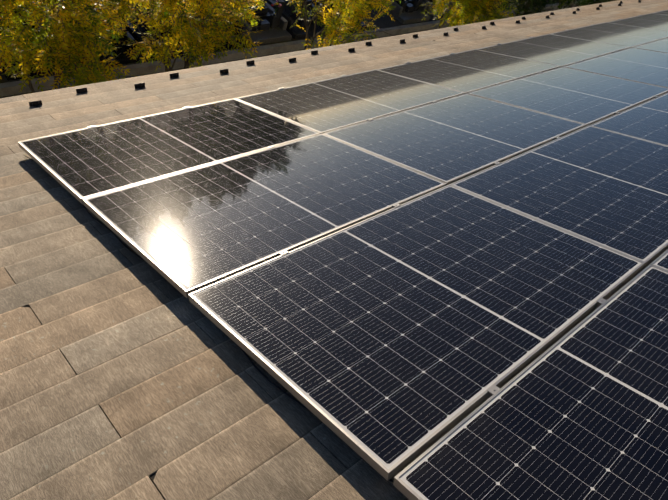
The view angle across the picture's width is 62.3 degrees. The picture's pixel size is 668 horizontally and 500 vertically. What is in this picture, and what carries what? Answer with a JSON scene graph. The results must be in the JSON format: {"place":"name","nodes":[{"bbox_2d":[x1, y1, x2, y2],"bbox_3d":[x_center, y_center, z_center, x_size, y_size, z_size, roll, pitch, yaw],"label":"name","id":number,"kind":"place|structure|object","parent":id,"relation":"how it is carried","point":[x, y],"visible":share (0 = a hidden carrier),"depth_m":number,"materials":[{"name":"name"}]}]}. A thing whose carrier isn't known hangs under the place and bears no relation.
{"place":"outdoors","nodes":[
{"label":"outdoors","id":0,"kind":"place"},
{"bbox_2d":[0,0,560,82],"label":"cemetery paving","id":1,"kind":"structure","parent":0,"point":[386,21],"depth_m":15.12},
{"bbox_2d":[0,4,67,80],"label":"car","id":2,"kind":"object","parent":1,"relation":"on","point":[18,77],"depth_m":9.82,"materials":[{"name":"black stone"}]},
{"bbox_2d":[79,9,140,65],"bbox_3d":[-4.606,-4.392,10.644,1.150,0.991,1.450,-24,61,-35],"label":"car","id":3,"kind":"object","parent":1,"relation":"on","point":[122,58],"depth_m":10.85,"materials":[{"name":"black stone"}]},
{"bbox_2d":[120,1,189,60],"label":"car","id":4,"kind":"object","parent":1,"relation":"on","point":[136,36],"visible":0.1,"depth_m":11.23,"materials":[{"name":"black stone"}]},
{"bbox_2d":[181,12,245,50],"bbox_3d":[-2.637,-5.413,11.916,1.150,1.539,1.450,-24,61,-35],"label":"car","id":5,"kind":"object","parent":1,"relation":"on","point":[226,46],"depth_m":12.31,"materials":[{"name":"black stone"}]},
{"bbox_2d":[236,0,291,45],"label":"car","id":6,"kind":"object","parent":1,"relation":"on","point":[272,22],"visible":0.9,"depth_m":12.94,"materials":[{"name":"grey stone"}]},
{"bbox_2d":[266,0,326,39],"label":"car","id":7,"kind":"object","parent":1,"relation":"on","point":[289,15],"visible":0.4,"depth_m":13.50,"materials":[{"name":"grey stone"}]},
{"bbox_2d":[0,2,603,97],"bbox_3d":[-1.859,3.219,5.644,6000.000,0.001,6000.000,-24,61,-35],"label":"ground","id":8,"kind":"structure","parent":0,"point":[241,59],"depth_m":12.16,"materials":[{"name":"soil"}]},
{"bbox_2d":[0,0,139,92],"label":"tree","id":9,"kind":"object","parent":8,"relation":"on","point":[34,41],"depth_m":7.54,"materials":[{"name":"plant"}]},
{"bbox_2d":[89,0,264,71],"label":"tree","id":10,"kind":"object","parent":8,"relation":"on","point":[201,44],"depth_m":9.08,"materials":[{"name":"plant"}]},
{"bbox_2d":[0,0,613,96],"bbox_3d":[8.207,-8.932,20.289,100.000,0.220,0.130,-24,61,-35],"label":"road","id":11,"kind":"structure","parent":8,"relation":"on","point":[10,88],"depth_m":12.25,"materials":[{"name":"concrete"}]},
{"bbox_2d":[286,0,400,49],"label":"tree","id":12,"kind":"object","parent":8,"relation":"on","point":[360,4],"depth_m":10.93,"materials":[{"name":"plant"}]},
{"bbox_2d":[420,0,523,28],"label":"tree","id":13,"kind":"object","parent":8,"relation":"on","point":[463,16],"depth_m":13.50,"materials":[{"name":"plant"}]},
{"bbox_2d":[497,0,556,15],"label":"tree","id":14,"kind":"object","parent":8,"relation":"on","point":[537,10],"depth_m":16.19,"materials":[{"name":"plant"}]},
{"bbox_2d":[548,0,616,9],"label":"tree","id":15,"kind":"object","parent":8,"relation":"on","point":[577,2],"depth_m":17.92,"materials":[{"name":"plant"}]},
{"bbox_3d":[4.768,-3.696,12.156,46.000,3.153,0.708,-24,61,-35],"label":"building gutter","id":16,"kind":"object","parent":8,"relation":"on","visible":0},
{"bbox_2d":[0,0,667,499],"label":"slate roof shingles","id":17,"kind":"object","parent":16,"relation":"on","point":[126,372],"visible":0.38,"depth_m":2.10,"materials":[{"name":"brown"}]},
{"bbox_2d":[24,155,402,482],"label":"pv string cables","id":18,"kind":"object","parent":17,"relation":"on","point":[301,404],"visible":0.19,"depth_m":2.03,"materials":[{"name":"black rubber"}]},
{"bbox_2d":[83,134,446,297],"bbox_3d":[-0.349,-0.321,3.155,1.722,0.035,1.134,-24,39,-35],"label":"solar panel","id":19,"kind":"object","parent":17,"relation":"on","point":[185,233],"visible":0.98,"depth_m":2.99,"materials":[{"name":"glass"},{"name":"silicon solar cells"},{"name":"aluminium"}]},
{"bbox_2d":[29,0,640,106],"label":"snow guards","id":20,"kind":"object","parent":17,"relation":"on","point":[138,85],"visible":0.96,"depth_m":6.33,"materials":[{"name":"black paint"}]},
{"bbox_2d":[235,69,464,133],"bbox_3d":[0.169,-1.348,4.882,1.722,0.037,1.134,-24,39,-35],"label":"solar panel","id":21,"kind":"object","parent":17,"relation":"on","point":[326,105],"visible":0.98,"depth_m":4.78,"materials":[{"name":"glass"},{"name":"silicon solar cells"},{"name":"aluminium"}]},
{"bbox_2d":[87,10,663,404],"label":"panel clamps","id":22,"kind":"object","parent":17,"relation":"on","point":[493,389],"visible":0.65,"depth_m":2.58,"materials":[{"name":"silver metal"}]},
{"bbox_2d":[18,98,319,203],"bbox_3d":[-1.119,-0.775,3.886,1.722,0.035,1.134,-24,39,-35],"label":"solar panel","id":23,"kind":"object","parent":22,"relation":"on","point":[79,165],"visible":1,"depth_m":3.75,"materials":[{"name":"glass"},{"name":"silicon solar cells"},{"name":"aluminium"}]},
{"bbox_2d":[323,93,586,184],"bbox_3d":[0.937,-0.894,4.152,1.722,0.035,1.134,-24,39,-35],"label":"solar panel","id":24,"kind":"object","parent":22,"relation":"on","point":[448,141],"visible":1,"depth_m":4.03,"materials":[{"name":"glass"},{"name":"silicon solar cells"},{"name":"aluminium"}]},
{"bbox_2d":[634,38,667,52],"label":"solar panel","id":25,"kind":"object","parent":22,"relation":"on","point":[661,45],"visible":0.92,"depth_m":7.08,"materials":[{"name":"blue glass"}]},
{"bbox_2d":[188,184,644,480],"bbox_3d":[0.418,0.135,2.425,1.722,0.035,1.134,-24,39,-35],"label":"solar panel","id":26,"kind":"object","parent":17,"relation":"on","point":[389,344],"visible":1,"depth_m":2.22,"materials":[{"name":"glass"},{"name":"silicon solar cells"},{"name":"aluminium"}]},
{"bbox_2d":[377,49,561,93],"bbox_3d":[1.456,-1.922,5.879,1.722,0.036,1.134,-24,39,-35],"label":"solar panel","id":27,"kind":"object","parent":17,"relation":"on","point":[465,72],"visible":0.96,"depth_m":5.80,"materials":[{"name":"glass"},{"name":"silicon solar cells"},{"name":"aluminium"}]},
{"bbox_2d":[393,264,667,499],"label":"solar panel","id":28,"kind":"object","parent":17,"relation":"on","point":[579,411],"visible":1,"depth_m":1.72,"materials":[{"name":"glass"},{"name":"silicon solar cells"},{"name":"aluminium"}]},
{"bbox_2d":[477,34,630,66],"bbox_3d":[2.743,-2.495,6.877,1.722,0.036,1.134,-24,39,-35],"label":"solar panel","id":29,"kind":"object","parent":17,"relation":"on","point":[562,51],"visible":0.98,"depth_m":6.81,"materials":[{"name":"glass"},{"name":"silicon solar cells"},{"name":"aluminium"}]},
{"bbox_2d":[450,125,667,268],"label":"solar panel","id":30,"kind":"object","parent":17,"relation":"on","point":[604,187],"visible":0.98,"depth_m":3.27,"materials":[{"name":"glass"},{"name":"silicon solar cells"},{"name":"aluminium"}]},
{"bbox_2d":[467,67,667,125],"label":"solar panel","id":31,"kind":"object","parent":17,"relation":"on","point":[584,97],"visible":0.98,"depth_m":5.05,"materials":[{"name":"glass"},{"name":"silicon solar cells"},{"name":"aluminium"}]},
{"bbox_2d":[551,22,667,47],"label":"solar panel","id":32,"kind":"object","parent":17,"relation":"on","point":[621,34],"visible":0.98,"depth_m":7.81,"materials":[{"name":"glass"},{"name":"silicon solar cells"},{"name":"aluminium"}]},
{"bbox_2d":[563,47,667,87],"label":"solar panel","id":33,"kind":"object","parent":17,"relation":"on","point":[642,65],"visible":1,"depth_m":6.08,"materials":[{"name":"glass"},{"name":"silicon solar cells"},{"name":"aluminium"}]},
{"bbox_2d":[591,93,667,145],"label":"solar panel","id":34,"kind":"object","parent":17,"relation":"on","point":[647,120],"visible":0.96,"depth_m":4.37,"materials":[{"name":"glass"},{"name":"silicon solar cells"},{"name":"aluminium"}]},
{"bbox_2d":[608,13,667,30],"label":"solar panel","id":35,"kind":"object","parent":17,"relation":"on","point":[655,21],"visible":0.83,"depth_m":8.87,"materials":[{"name":"black glass"}]},
{"bbox_2d":[650,249,667,270],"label":"solar panel","id":36,"kind":"object","parent":17,"relation":"on","point":[661,261],"visible":0.64,"depth_m":2.56,"materials":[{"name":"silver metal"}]},
{"bbox_2d":[655,10,667,14],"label":"solar panel","id":37,"kind":"object","parent":17,"relation":"on","point":[664,12],"visible":0.5,"depth_m":9.83,"materials":[{"name":"black glass"}]},
{"bbox_2d":[312,0,366,31],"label":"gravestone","id":38,"kind":"object","parent":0,"point":[317,3],"visible":0.02,"depth_m":14.26,"materials":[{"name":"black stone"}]},
{"bbox_2d":[384,0,429,23],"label":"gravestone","id":39,"kind":"object","parent":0,"point":[406,11],"visible":0.94,"depth_m":15.78,"materials":[{"name":"grey stone"}]},
{"bbox_2d":[423,0,453,19],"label":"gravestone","id":40,"kind":"object","parent":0,"point":[432,16],"visible":0.31,"depth_m":16.33,"materials":[{"name":"grey stone"}]},
{"bbox_2d":[500,0,521,9],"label":"tree","id":41,"kind":"object","parent":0,"point":[509,6],"visible":0.18,"depth_m":18.59,"materials":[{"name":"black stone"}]}
]}

